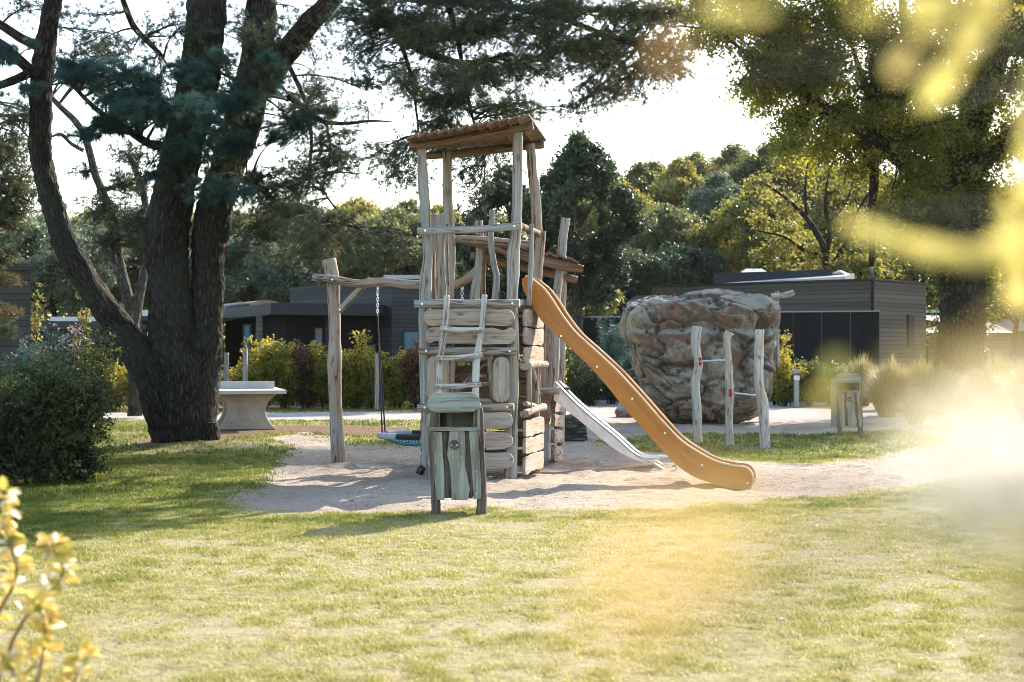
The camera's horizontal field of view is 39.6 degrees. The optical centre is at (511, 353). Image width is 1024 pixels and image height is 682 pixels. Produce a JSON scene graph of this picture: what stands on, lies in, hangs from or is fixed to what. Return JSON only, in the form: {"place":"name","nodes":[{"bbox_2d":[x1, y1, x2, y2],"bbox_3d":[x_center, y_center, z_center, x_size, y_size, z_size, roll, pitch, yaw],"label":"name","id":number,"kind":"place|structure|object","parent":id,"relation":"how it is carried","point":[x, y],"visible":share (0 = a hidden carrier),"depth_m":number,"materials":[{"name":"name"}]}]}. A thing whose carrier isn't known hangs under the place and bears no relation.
{"place":"outdoors","nodes":[
{"label":"outdoors","id":0,"kind":"place"},
{"bbox_2d":[9,419,1012,681],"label":"fallen leaves","id":1,"kind":"object","parent":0,"point":[493,571],"visible":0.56,"depth_m":9.61,"materials":[{"name":"brown plant"}]},
{"bbox_2d":[0,0,1022,355],"label":"sky","id":2,"kind":"structure","parent":0,"point":[696,119],"materials":[{"name":"white"}]},
{"bbox_2d":[0,398,1023,681],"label":"lawn","id":3,"kind":"structure","parent":0,"point":[238,634],"depth_m":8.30,"materials":[{"name":"plant"}]},
{"bbox_2d":[0,266,32,385],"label":"cabin","id":4,"kind":"object","parent":3,"relation":"on","point":[18,296],"visible":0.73,"depth_m":30.00,"materials":[{"name":"grey wood"}]},
{"bbox_2d":[0,96,41,339],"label":"pine tree","id":5,"kind":"object","parent":3,"relation":"on","point":[15,191],"visible":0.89,"depth_m":27.36,"materials":[{"name":"green plant"}]},
{"bbox_2d":[0,361,70,477],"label":"dark bush","id":6,"kind":"object","parent":3,"relation":"on","point":[2,383],"visible":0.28,"depth_m":16.18,"materials":[{"name":"green plant"}]},
{"bbox_2d":[31,282,45,359],"bbox_3d":[-12.088,-0.169,36.047,0.611,3.339,0.628,0,0,30],"label":"sapling","id":7,"kind":"object","parent":3,"relation":"on","point":[34,326],"visible":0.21,"depth_m":36.00,"materials":[{"name":"green plant"}]},
{"bbox_2d":[2,325,93,381],"bbox_3d":[-7.095,0.549,22.057,1.684,2.014,1.272,0,0,0],"label":"rosemary bush","id":8,"kind":"object","parent":3,"relation":"on","point":[27,351],"visible":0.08,"depth_m":22.13,"materials":[{"name":"green plant"}]},
{"bbox_2d":[11,321,89,380],"bbox_3d":[-7.999,0.477,24.914,1.276,2.054,1.336,0,0,0],"label":"lilac flower bush","id":9,"kind":"object","parent":3,"relation":"on","point":[74,329],"visible":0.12,"depth_m":24.68,"materials":[{"name":"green plant"}]},
{"bbox_2d":[0,476,103,681],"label":"golden beech shrub","id":10,"kind":"object","parent":3,"relation":"on","point":[50,622],"visible":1,"depth_m":4.48,"materials":[{"name":"yellow plant"}]},
{"bbox_2d":[1,351,106,470],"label":"dark bush","id":11,"kind":"object","parent":3,"relation":"on","point":[35,366],"visible":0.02,"depth_m":17.54,"materials":[{"name":"green plant"}]},
{"bbox_2d":[0,355,119,485],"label":"dark bush","id":12,"kind":"object","parent":3,"relation":"on","point":[41,445],"visible":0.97,"depth_m":15.86,"materials":[{"name":"green plant"}]},
{"bbox_2d":[10,363,126,483],"bbox_3d":[-5.062,0.806,16.474,1.244,1.398,1.517,0,0,0],"label":"dark bush","id":13,"kind":"object","parent":3,"relation":"on","point":[86,450],"visible":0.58,"depth_m":16.17,"materials":[{"name":"green plant"}]},
{"bbox_2d":[28,327,128,442],"bbox_3d":[-6.379,0.546,21.047,1.414,1.918,1.570,0,0,0],"label":"green shrub","id":14,"kind":"object","parent":3,"relation":"on","point":[95,356],"visible":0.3,"depth_m":20.91,"materials":[{"name":"green plant"}]},
{"bbox_2d":[103,359,128,411],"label":"hedge shrub","id":15,"kind":"object","parent":3,"relation":"on","point":[116,377],"visible":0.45,"depth_m":36.62,"materials":[{"name":"green plant"}]},
{"bbox_2d":[219,359,255,405],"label":"hedge shrub","id":16,"kind":"object","parent":3,"relation":"on","point":[235,376],"visible":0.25,"depth_m":38.88,"materials":[{"name":"green plant"}]},
{"bbox_2d":[217,381,285,429],"bbox_3d":[-5.450,1.035,28.750,1.525,0.930,2.740,0,0,-14],"label":"table tennis","id":17,"kind":"object","parent":3,"relation":"on","point":[244,404],"visible":0.97,"depth_m":27.92,"materials":[{"name":"concrete"}]},
{"bbox_2d":[239,334,287,407],"bbox_3d":[-6.773,0.486,38.831,1.568,2.059,1.121,0,0,45],"label":"hedge shrub","id":18,"kind":"object","parent":3,"relation":"on","point":[261,353],"visible":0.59,"depth_m":38.68,"materials":[{"name":"green plant"}]},
{"bbox_2d":[262,337,307,408],"bbox_3d":[-6.166,0.538,38.534,1.302,1.942,1.606,0,0,0],"label":"hedge shrub","id":19,"kind":"object","parent":3,"relation":"on","point":[286,381],"visible":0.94,"depth_m":38.38,"materials":[{"name":"green plant"}]},
{"bbox_2d":[288,337,325,407],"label":"hedge shrub","id":20,"kind":"object","parent":3,"relation":"on","point":[307,396],"visible":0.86,"depth_m":38.49,"materials":[{"name":"green plant"}]},
{"bbox_2d":[304,340,347,407],"bbox_3d":[-5.089,0.563,38.679,1.218,1.881,1.416,0,0,-28],"label":"hedge shrub","id":21,"kind":"object","parent":3,"relation":"on","point":[321,373],"visible":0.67,"depth_m":38.44,"materials":[{"name":"green plant"}]},
{"bbox_2d":[0,0,699,442],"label":"pine tree","id":22,"kind":"object","parent":3,"relation":"on","point":[172,360],"visible":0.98,"depth_m":22.13,"materials":[{"name":"green plant"}]},
{"bbox_2d":[342,348,359,407],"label":"hedge shrub","id":23,"kind":"object","parent":3,"relation":"on","point":[345,360],"visible":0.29,"depth_m":38.68,"materials":[{"name":"green plant"}]},
{"bbox_2d":[342,346,374,407],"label":"hedge shrub","id":24,"kind":"object","parent":3,"relation":"on","point":[353,395],"visible":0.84,"depth_m":38.54,"materials":[{"name":"green plant"}]},
{"bbox_2d":[223,275,503,399],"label":"cabin","id":25,"kind":"object","parent":3,"relation":"on","point":[303,314],"visible":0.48,"depth_m":46.51,"materials":[{"name":"grey wood"}]},
{"bbox_2d":[243,324,250,367],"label":"window","id":26,"kind":"structure","parent":25,"relation":"in","point":[246,327],"depth_m":46.60,"materials":[{"name":"blue glass"}]},
{"bbox_2d":[314,327,323,350],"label":"window","id":27,"kind":"structure","parent":25,"relation":"in","point":[318,331],"depth_m":46.00,"materials":[{"name":"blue glass"}]},
{"bbox_2d":[402,329,418,351],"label":"window","id":28,"kind":"structure","parent":25,"relation":"in","point":[407,334],"depth_m":46.31,"materials":[{"name":"blue glass"}]},
{"bbox_2d":[343,329,403,407],"bbox_3d":[-3.876,0.422,38.632,1.437,2.184,1.297,0,0,-41],"label":"hedge shrub","id":29,"kind":"object","parent":3,"relation":"on","point":[369,395],"visible":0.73,"depth_m":38.55,"materials":[{"name":"green plant"}]},
{"bbox_2d":[375,354,378,409],"bbox_3d":[-3.571,0.758,37.600,0.110,1.483,0.110,0,0,0],"label":"wooden post","id":30,"kind":"object","parent":3,"relation":"on","point":[376,382],"visible":0.77,"depth_m":37.55,"materials":[{"name":"grey wood"}]},
{"bbox_2d":[379,345,418,407],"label":"hedge shrub","id":31,"kind":"object","parent":3,"relation":"on","point":[398,387],"visible":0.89,"depth_m":38.53,"materials":[{"name":"green plant"}]},
{"bbox_2d":[391,335,419,407],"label":"hedge shrub","id":32,"kind":"object","parent":3,"relation":"on","point":[414,385],"visible":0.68,"depth_m":38.50,"materials":[{"name":"green plant"}]},
{"bbox_2d":[427,392,486,514],"bbox_3d":[-0.505,0.956,13.319,0.551,1.192,0.454,0,0,0],"label":"waste bin","id":33,"kind":"object","parent":3,"relation":"on","point":[456,443],"visible":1,"depth_m":13.12,"materials":[{"name":"grey wood"}]},
{"bbox_2d":[454,160,557,357],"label":"evergreen tree","id":34,"kind":"object","parent":3,"relation":"on","point":[499,198],"visible":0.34,"depth_m":46.58,"materials":[{"name":"green plant"}]},
{"bbox_2d":[523,129,652,374],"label":"evergreen tree","id":35,"kind":"object","parent":3,"relation":"on","point":[564,188],"visible":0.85,"depth_m":45.40,"materials":[{"name":"green plant"}]},
{"bbox_2d":[690,326,769,447],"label":"pullup bars","id":36,"kind":"object","parent":3,"relation":"on","point":[760,395],"visible":0.94,"depth_m":23.14,"materials":[{"name":"wood"}]},
{"bbox_2d":[769,310,879,401],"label":"timber fence","id":37,"kind":"object","parent":3,"relation":"on","point":[804,329],"visible":0.52,"depth_m":43.96,"materials":[{"name":"wood"}]},
{"bbox_2d":[831,373,862,434],"bbox_3d":[6.155,0.956,26.181,0.551,1.192,0.454,0,0,-10],"label":"waste bin","id":38,"kind":"object","parent":3,"relation":"on","point":[842,416],"visible":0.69,"depth_m":25.99,"materials":[{"name":"grey wood"}]},
{"bbox_2d":[103,400,964,422],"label":"gravel path","id":39,"kind":"structure","parent":0,"point":[602,410],"depth_m":34.21,"materials":[{"name":"beige gravel"}]},
{"bbox_2d":[67,292,94,378],"bbox_3d":[-10.309,-0.060,33.995,0.719,3.122,0.482,0,0,35],"label":"sapling","id":40,"kind":"object","parent":39,"relation":"on","point":[84,319],"visible":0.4,"depth_m":33.95,"materials":[{"name":"green plant"}]},
{"bbox_2d":[52,33,153,415],"bbox_3d":[-9.299,-2.981,33.014,3.147,8.880,1.541,0,0,0],"label":"pine tree","id":41,"kind":"object","parent":39,"relation":"on","point":[107,207],"visible":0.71,"depth_m":32.90,"materials":[{"name":"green plant"}]},
{"bbox_2d":[565,346,586,390],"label":"garden bush","id":42,"kind":"object","parent":39,"relation":"on","point":[569,357],"visible":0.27,"depth_m":42.23,"materials":[{"name":"green plant"}]},
{"bbox_2d":[565,360,594,398],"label":"garden bush","id":43,"kind":"object","parent":39,"relation":"on","point":[584,370],"visible":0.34,"depth_m":42.09,"materials":[{"name":"green plant"}]},
{"bbox_2d":[565,367,609,405],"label":"garden bush","id":44,"kind":"object","parent":39,"relation":"on","point":[586,385],"visible":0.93,"depth_m":40.34,"materials":[{"name":"green plant"}]},
{"bbox_2d":[583,316,631,398],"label":"timber fence","id":45,"kind":"object","parent":39,"relation":"on","point":[590,328],"visible":0.08,"depth_m":46.26,"materials":[{"name":"wood"}]},
{"bbox_2d":[595,312,630,403],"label":"garden bush","id":46,"kind":"object","parent":39,"relation":"on","point":[613,346],"visible":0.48,"depth_m":41.85,"materials":[{"name":"green plant"}]},
{"bbox_2d":[619,288,794,423],"bbox_3d":[4.309,0.058,31.382,3.919,2.984,3.200,0,0,0],"label":"climbing boulder","id":47,"kind":"object","parent":39,"relation":"on","point":[655,331],"visible":0.8,"depth_m":30.16,"materials":[{"name":"grey stone"}]},
{"bbox_2d":[770,329,792,404],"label":"shrub","id":48,"kind":"object","parent":39,"relation":"on","point":[785,339],"visible":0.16,"depth_m":40.90,"materials":[{"name":"green plant"}]},
{"bbox_2d":[774,349,807,406],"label":"shrub","id":49,"kind":"object","parent":39,"relation":"on","point":[781,379],"visible":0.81,"depth_m":39.90,"materials":[{"name":"green plant"}]},
{"bbox_2d":[791,370,800,407],"bbox_3d":[7.833,0.980,39.200,0.220,1.040,0.220,0,0,0],"label":"bollard light","id":50,"kind":"object","parent":39,"relation":"on","point":[796,378],"visible":1,"depth_m":39.13,"materials":[{"name":"metal"}]},
{"bbox_2d":[786,356,826,405],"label":"shrub","id":51,"kind":"object","parent":39,"relation":"on","point":[808,392],"visible":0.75,"depth_m":40.40,"materials":[{"name":"green plant"}]},
{"bbox_2d":[810,358,852,391],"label":"shrub","id":52,"kind":"object","parent":39,"relation":"on","point":[823,380],"visible":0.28,"depth_m":40.27,"materials":[{"name":"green plant"}]},
{"bbox_2d":[646,0,1023,381],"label":"oak tree","id":53,"kind":"object","parent":39,"relation":"on","point":[966,149],"visible":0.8,"depth_m":36.39,"materials":[{"name":"green plant"}]},
{"bbox_2d":[890,392,927,424],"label":"ornamental grass","id":54,"kind":"object","parent":39,"relation":"on","point":[915,417],"depth_m":29.86,"materials":[{"name":"plant"}]},
{"bbox_2d":[214,420,937,514],"bbox_3d":[4.253,1.543,24.638,24.863,0.198,14.185,0,0,-40],"label":"sand area","id":55,"kind":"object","parent":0,"point":[623,481],"visible":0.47,"depth_m":17.21,"materials":[{"name":"beige sand"}]},
{"bbox_2d":[312,258,483,462],"bbox_3d":[-1.586,0.124,19.910,2.402,2.931,0.396,0,0,0],"label":"swing frame","id":56,"kind":"object","parent":55,"relation":"on","point":[332,279],"visible":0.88,"depth_m":19.91,"materials":[{"name":"beige wood"}]},
{"bbox_2d":[376,286,463,446],"bbox_3d":[-1.337,0.184,19.800,1.091,2.228,1.091,0,0,-40],"label":"basket swing","id":57,"kind":"object","parent":56,"relation":"hanging from","point":[406,437],"visible":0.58,"depth_m":19.65,"materials":[{"name":"metal"}]},
{"bbox_2d":[435,294,486,396],"bbox_3d":[-0.587,0.428,16.466,0.597,2.236,0.458,0,0,0],"label":"climbing ladder","id":58,"kind":"object","parent":55,"relation":"on","point":[441,358],"visible":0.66,"depth_m":16.47,"materials":[{"name":"wood"}]},
{"bbox_2d":[407,113,548,479],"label":"climbing tower","id":59,"kind":"structure","parent":55,"relation":"on","point":[506,381],"depth_m":16.98,"materials":[{"name":"grey wood"}]},
{"bbox_2d":[449,355,493,402],"bbox_3d":[-0.477,0.306,16.849,0.578,0.586,0.093,0,0,0],"label":"window frame","id":60,"kind":"structure","parent":59,"relation":"in","point":[488,358],"depth_m":16.81,"materials":[{"name":"beige wood"}]},
{"bbox_2d":[455,217,583,461],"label":"lookout tower","id":61,"kind":"structure","parent":55,"relation":"on","point":[553,344],"depth_m":19.21,"materials":[{"name":"grey wood"}]},
{"bbox_2d":[554,414,586,441],"bbox_3d":[1.027,1.325,25.000,0.582,0.529,0.600,0,0,0],"label":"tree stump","id":62,"kind":"object","parent":55,"relation":"on","point":[575,429],"visible":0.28,"depth_m":24.70,"materials":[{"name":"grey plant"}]},
{"bbox_2d":[554,380,677,468],"bbox_3d":[1.411,0.963,19.166,1.669,1.190,0.395,0,0,11],"label":"steel slide","id":63,"kind":"object","parent":55,"relation":"on","point":[569,401],"visible":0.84,"depth_m":19.07,"materials":[{"name":"white paint"}]},
{"bbox_2d":[522,275,756,489],"bbox_3d":[1.529,0.333,17.202,2.799,2.565,0.461,0,0,13],"label":"wooden slide","id":64,"kind":"object","parent":55,"relation":"on","point":[676,446],"visible":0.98,"depth_m":17.04,"materials":[{"name":"orange wood"}]},
{"bbox_2d":[844,351,882,402],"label":"ornamental grass","id":65,"kind":"object","parent":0,"point":[862,367],"depth_m":40.26,"materials":[{"name":"beige plant"}]},
{"bbox_2d":[862,365,909,416],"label":"ornamental grass","id":66,"kind":"object","parent":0,"point":[884,391],"depth_m":33.29,"materials":[{"name":"beige plant"}]},
{"bbox_2d":[864,353,919,387],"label":"ornamental grass","id":67,"kind":"object","parent":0,"point":[894,368],"depth_m":37.77,"materials":[{"name":"plant"}]},
{"bbox_2d":[902,353,934,382],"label":"ornamental grass","id":68,"kind":"object","parent":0,"point":[921,369],"depth_m":39.88,"materials":[{"name":"plant"}]},
{"bbox_2d":[926,315,1012,370],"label":"house","id":69,"kind":"structure","parent":0,"point":[999,341],"depth_m":60.00,"materials":[{"name":"grey"}]},
{"bbox_2d":[953,355,1011,391],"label":"ornamental grass","id":70,"kind":"object","parent":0,"point":[979,378],"depth_m":33.78,"materials":[{"name":"beige plant"}]},
{"bbox_2d":[982,370,1023,407],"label":"ornamental grass","id":71,"kind":"object","parent":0,"point":[1018,380],"depth_m":31.91,"materials":[{"name":"plant"}]},
{"bbox_2d":[990,314,1023,339],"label":"house","id":72,"kind":"structure","parent":0,"point":[1008,324],"depth_m":67.07,"materials":[{"name":"grey"}]},
{"label":"terrain","id":73,"kind":"structure","parent":0,"visible":0},
{"bbox_2d":[0,199,81,299],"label":"woodland tree","id":74,"kind":"object","parent":73,"relation":"on","point":[23,247],"visible":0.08,"depth_m":69.81,"materials":[{"name":"green plant"}]},
{"bbox_2d":[0,213,136,316],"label":"woodland tree","id":75,"kind":"object","parent":73,"relation":"on","point":[48,268],"visible":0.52,"depth_m":68.45,"materials":[{"name":"green plant"}]},
{"bbox_2d":[31,317,145,385],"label":"cabin","id":76,"kind":"object","parent":73,"relation":"on","point":[66,322],"visible":0.19,"depth_m":60.00,"materials":[{"name":"grey wood"}]},
{"bbox_2d":[31,204,188,313],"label":"woodland tree","id":77,"kind":"object","parent":73,"relation":"on","point":[115,291],"visible":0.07,"depth_m":78.79,"materials":[{"name":"green plant"}]},
{"bbox_2d":[107,199,193,289],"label":"woodland tree","id":78,"kind":"object","parent":73,"relation":"on","point":[130,276],"visible":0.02,"depth_m":81.69,"materials":[{"name":"green plant"}]},
{"bbox_2d":[145,206,270,373],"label":"woodland tree","id":79,"kind":"object","parent":73,"relation":"on","point":[238,220],"visible":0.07,"depth_m":77.11,"materials":[{"name":"green plant"}]},
{"bbox_2d":[188,226,324,303],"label":"woodland tree","id":80,"kind":"object","parent":73,"relation":"on","point":[269,284],"visible":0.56,"depth_m":64.48,"materials":[{"name":"green plant"}]},
{"bbox_2d":[327,191,416,220],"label":"woodland tree","id":81,"kind":"object","parent":73,"relation":"on","point":[360,205],"visible":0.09,"depth_m":81.02,"materials":[{"name":"green plant"}]},
{"bbox_2d":[324,200,462,278],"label":"woodland tree","id":82,"kind":"object","parent":73,"relation":"on","point":[400,219],"visible":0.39,"depth_m":67.95,"materials":[{"name":"green plant"}]},
{"bbox_2d":[379,197,460,268],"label":"woodland tree","id":83,"kind":"object","parent":73,"relation":"on","point":[412,206],"visible":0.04,"depth_m":83.62,"materials":[{"name":"green plant"}]},
{"bbox_2d":[408,198,501,278],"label":"woodland tree","id":84,"kind":"object","parent":73,"relation":"on","point":[436,209],"visible":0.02,"depth_m":79.41,"materials":[{"name":"green plant"}]},
{"bbox_2d":[398,217,543,283],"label":"woodland tree","id":85,"kind":"object","parent":73,"relation":"on","point":[523,234],"visible":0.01,"depth_m":70.05,"materials":[{"name":"green plant"}]},
{"bbox_2d":[31,248,1011,372],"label":"woodland undergrowth","id":86,"kind":"object","parent":73,"relation":"on","point":[46,313],"depth_m":91.81,"materials":[{"name":"green plant"}]},
{"bbox_2d":[566,275,625,318],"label":"weeping tree","id":87,"kind":"object","parent":73,"relation":"on","point":[603,312],"visible":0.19,"depth_m":49.41,"materials":[{"name":"green plant"}]},
{"bbox_2d":[575,176,659,312],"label":"woodland tree","id":88,"kind":"object","parent":73,"relation":"on","point":[591,228],"visible":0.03,"depth_m":72.51,"materials":[{"name":"green plant"}]},
{"bbox_2d":[583,243,686,307],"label":"woodland tree","id":89,"kind":"object","parent":73,"relation":"on","point":[653,269],"visible":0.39,"depth_m":60.49,"materials":[{"name":"green plant"}]},
{"bbox_2d":[618,159,661,206],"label":"woodland tree","id":90,"kind":"object","parent":73,"relation":"on","point":[639,176],"visible":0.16,"depth_m":82.50,"materials":[{"name":"green plant"}]},
{"bbox_2d":[643,157,666,200],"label":"woodland tree","id":91,"kind":"object","parent":73,"relation":"on","point":[655,165],"visible":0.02,"depth_m":85.48,"materials":[{"name":"green plant"}]},
{"bbox_2d":[600,201,739,278],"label":"woodland tree","id":92,"kind":"object","parent":73,"relation":"on","point":[670,222],"visible":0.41,"depth_m":66.52,"materials":[{"name":"green plant"}]},
{"bbox_2d":[644,155,705,209],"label":"woodland tree","id":93,"kind":"object","parent":73,"relation":"on","point":[679,177],"visible":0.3,"depth_m":79.35,"materials":[{"name":"green plant"}]},
{"bbox_2d":[644,240,732,284],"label":"woodland tree","id":94,"kind":"object","parent":73,"relation":"on","point":[696,265],"visible":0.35,"depth_m":62.70,"materials":[{"name":"green plant"}]},
{"bbox_2d":[657,149,723,208],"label":"woodland tree","id":95,"kind":"object","parent":73,"relation":"on","point":[703,168],"visible":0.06,"depth_m":83.04,"materials":[{"name":"green plant"}]},
{"bbox_2d":[682,169,780,270],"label":"woodland tree","id":96,"kind":"object","parent":73,"relation":"on","point":[715,187],"visible":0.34,"depth_m":73.14,"materials":[{"name":"green plant"}]},
{"bbox_2d":[705,139,790,264],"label":"woodland tree","id":97,"kind":"object","parent":73,"relation":"on","point":[729,153],"visible":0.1,"depth_m":87.47,"materials":[{"name":"green plant"}]},
{"bbox_2d":[681,185,838,272],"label":"woodland tree","id":98,"kind":"object","parent":73,"relation":"on","point":[720,227],"visible":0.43,"depth_m":64.75,"materials":[{"name":"green plant"}]},
{"bbox_2d":[716,135,838,268],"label":"woodland tree","id":99,"kind":"object","parent":73,"relation":"on","point":[751,165],"visible":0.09,"depth_m":81.01,"materials":[{"name":"green plant"}]},
{"bbox_2d":[649,267,925,373],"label":"cabin","id":100,"kind":"object","parent":73,"relation":"on","point":[900,305],"visible":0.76,"depth_m":47.95,"materials":[{"name":"grey wood"}]},
{"bbox_2d":[907,315,914,346],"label":"window","id":101,"kind":"structure","parent":100,"relation":"in","point":[910,318],"depth_m":48.22,"materials":[{"name":"grey glass"}]},
{"bbox_2d":[590,0,1023,664],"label":"overhanging shrub","id":102,"kind":"object","parent":73,"relation":"on","point":[968,456],"visible":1,"depth_m":0.24,"materials":[{"name":"yellow plant"}]},
{"bbox_2d":[737,148,908,278],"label":"young oak","id":103,"kind":"object","parent":73,"relation":"on","point":[822,250],"visible":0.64,"depth_m":55.78,"materials":[{"name":"green plant"}]},
{"bbox_2d":[771,161,936,280],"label":"woodland tree","id":104,"kind":"object","parent":73,"relation":"on","point":[818,210],"visible":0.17,"depth_m":77.47,"materials":[{"name":"green plant"}]},
{"bbox_2d":[825,252,895,279],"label":"garden tree","id":105,"kind":"object","parent":73,"relation":"on","point":[860,266],"visible":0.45,"depth_m":53.69,"materials":[{"name":"green plant"}]},
{"bbox_2d":[839,163,940,309],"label":"woodland tree","id":106,"kind":"object","parent":73,"relation":"on","point":[880,248],"visible":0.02,"depth_m":82.05,"materials":[{"name":"green plant"}]},
{"bbox_2d":[908,182,1023,316],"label":"woodland tree","id":107,"kind":"object","parent":73,"relation":"on","point":[934,279],"depth_m":76.70,"materials":[{"name":"green plant"}]},
{"bbox_2d":[986,262,1023,336],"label":"garden tree","id":108,"kind":"object","parent":73,"relation":"on","point":[1004,306],"visible":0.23,"depth_m":49.91,"materials":[{"name":"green plant"}]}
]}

